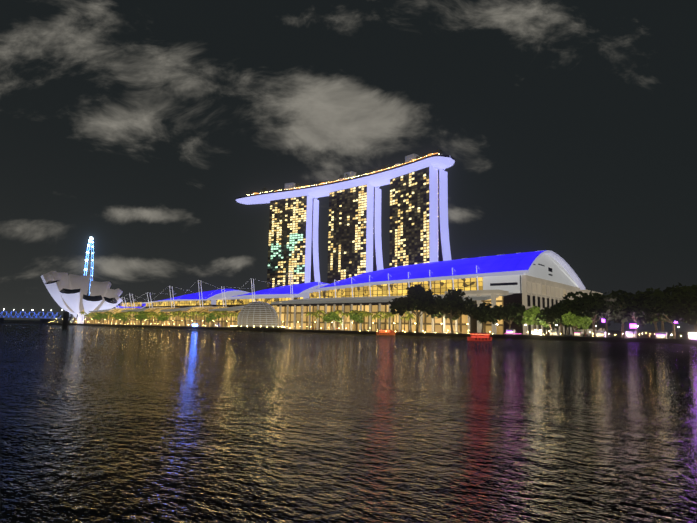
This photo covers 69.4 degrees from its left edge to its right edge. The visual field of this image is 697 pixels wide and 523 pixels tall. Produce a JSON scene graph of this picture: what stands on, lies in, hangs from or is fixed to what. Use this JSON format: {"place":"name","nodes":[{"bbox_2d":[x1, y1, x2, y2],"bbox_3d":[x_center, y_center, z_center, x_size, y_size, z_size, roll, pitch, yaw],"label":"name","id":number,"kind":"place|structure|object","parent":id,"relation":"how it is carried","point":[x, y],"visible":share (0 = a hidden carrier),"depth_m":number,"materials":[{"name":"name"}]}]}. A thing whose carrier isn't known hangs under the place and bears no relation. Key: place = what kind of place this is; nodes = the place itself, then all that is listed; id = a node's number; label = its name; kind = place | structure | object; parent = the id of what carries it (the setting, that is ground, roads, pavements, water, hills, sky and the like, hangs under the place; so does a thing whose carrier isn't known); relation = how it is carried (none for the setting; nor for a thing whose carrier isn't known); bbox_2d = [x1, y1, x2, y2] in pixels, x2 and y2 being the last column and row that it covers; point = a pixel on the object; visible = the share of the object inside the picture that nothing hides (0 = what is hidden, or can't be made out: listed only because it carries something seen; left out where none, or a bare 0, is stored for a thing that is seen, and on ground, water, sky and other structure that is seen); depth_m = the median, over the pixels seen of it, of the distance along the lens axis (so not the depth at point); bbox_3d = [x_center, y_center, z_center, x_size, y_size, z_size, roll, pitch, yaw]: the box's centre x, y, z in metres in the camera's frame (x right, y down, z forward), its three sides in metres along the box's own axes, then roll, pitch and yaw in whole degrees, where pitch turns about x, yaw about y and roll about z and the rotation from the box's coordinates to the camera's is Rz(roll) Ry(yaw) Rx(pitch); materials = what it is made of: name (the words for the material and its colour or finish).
{"place":"outdoors","nodes":[
{"label":"outdoors","id":0,"kind":"place"},
{"bbox_2d":[4,320,687,338],"bbox_3d":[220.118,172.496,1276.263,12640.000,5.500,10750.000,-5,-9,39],"label":"shoreline","id":1,"kind":"structure","parent":0,"point":[614,333],"depth_m":721.69,"materials":[{"name":"grey concrete"}]},
{"bbox_2d":[0,309,73,323],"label":"bridge","id":2,"kind":"structure","parent":1,"relation":"on","point":[44,319],"depth_m":690.49,"materials":[{"name":"blue metal"}]},
{"bbox_2d":[68,237,93,322],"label":"ferris wheel","id":3,"kind":"object","parent":1,"relation":"on","point":[87,260],"visible":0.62,"depth_m":980.80,"materials":[{"name":"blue metal"}]},
{"bbox_2d":[41,271,122,324],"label":"museum building","id":4,"kind":"structure","parent":1,"relation":"on","point":[67,292],"depth_m":607.47,"materials":[{"name":"grey concrete"}]},
{"bbox_2d":[74,271,328,326],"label":"shopping mall","id":5,"kind":"structure","parent":1,"relation":"on","point":[230,300],"depth_m":508.23,"materials":[{"name":"blue"}]},
{"bbox_2d":[267,182,319,288],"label":"hotel tower","id":6,"kind":"structure","parent":1,"relation":"on","point":[293,235],"depth_m":754.26,"materials":[{"name":"black glass"}]},
{"bbox_2d":[327,171,383,283],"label":"hotel tower","id":7,"kind":"structure","parent":1,"relation":"on","point":[354,241],"depth_m":691.49,"materials":[{"name":"black glass"}]},
{"bbox_2d":[58,322,695,338],"bbox_3d":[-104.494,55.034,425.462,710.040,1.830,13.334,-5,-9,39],"label":"waterfront lights","id":8,"kind":"object","parent":1,"relation":"on","point":[396,330],"visible":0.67,"depth_m":291.72,"materials":[{"name":"black metal"}]},
{"bbox_2d":[73,319,696,339],"bbox_3d":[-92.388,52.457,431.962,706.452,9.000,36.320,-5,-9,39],"label":"waterfront lights","id":9,"kind":"object","parent":1,"relation":"on","point":[659,335],"visible":0.79,"depth_m":241.54,"materials":[{"name":"grey"}]},
{"bbox_2d":[79,282,696,337],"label":"trees","id":10,"kind":"object","parent":1,"relation":"on","point":[586,311],"visible":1,"depth_m":270.34,"materials":[{"name":"green plant"}]},
{"bbox_2d":[389,154,450,267],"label":"hotel tower","id":11,"kind":"structure","parent":1,"relation":"on","point":[419,231],"depth_m":610.85,"materials":[{"name":"black glass"}]},
{"bbox_2d":[236,153,454,204],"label":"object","id":12,"kind":"structure","parent":11,"relation":"on","point":[377,178],"depth_m":692.92,"materials":[{"name":"grey"}]},
{"bbox_2d":[249,150,442,193],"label":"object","id":13,"kind":"structure","parent":12,"relation":"on","point":[347,175],"depth_m":710.78,"materials":[{"name":"plant"}]},
{"bbox_2d":[271,250,604,334],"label":"convention center building","id":14,"kind":"structure","parent":1,"relation":"on","point":[543,279],"depth_m":345.47,"materials":[{"name":"blue"}]},
{"bbox_2d":[0,323,696,522],"bbox_3d":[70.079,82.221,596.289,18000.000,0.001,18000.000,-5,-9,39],"label":"bay water","id":15,"kind":"structure","parent":0,"point":[108,424],"depth_m":25.61,"materials":[{"name":"black liquid"}]},
{"bbox_2d":[60,311,70,328],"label":"navigation beacon","id":16,"kind":"object","parent":15,"relation":"in","point":[65,317],"visible":0.94,"depth_m":297.09,"materials":[{"name":"grey metal"}]},
{"bbox_2d":[230,301,284,331],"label":"glass dome","id":17,"kind":"structure","parent":15,"relation":"on","point":[258,315],"depth_m":344.01,"materials":[{"name":"grey glass"}]},
{"bbox_2d":[44,322,696,343],"bbox_3d":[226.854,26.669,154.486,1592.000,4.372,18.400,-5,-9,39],"label":"quay edge","id":18,"kind":"object","parent":15,"relation":"on","point":[654,340],"visible":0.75,"depth_m":278.01,"materials":[{"name":"grey concrete"}]},
{"bbox_2d":[376,329,394,334],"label":"boat","id":19,"kind":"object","parent":15,"relation":"in","point":[387,332],"depth_m":302.67,"materials":[{"name":"brown"}]},
{"bbox_2d":[467,333,491,340],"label":"boat","id":20,"kind":"object","parent":15,"relation":"on","point":[486,337],"visible":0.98,"depth_m":202.95,"materials":[{"name":"red"}]}
]}

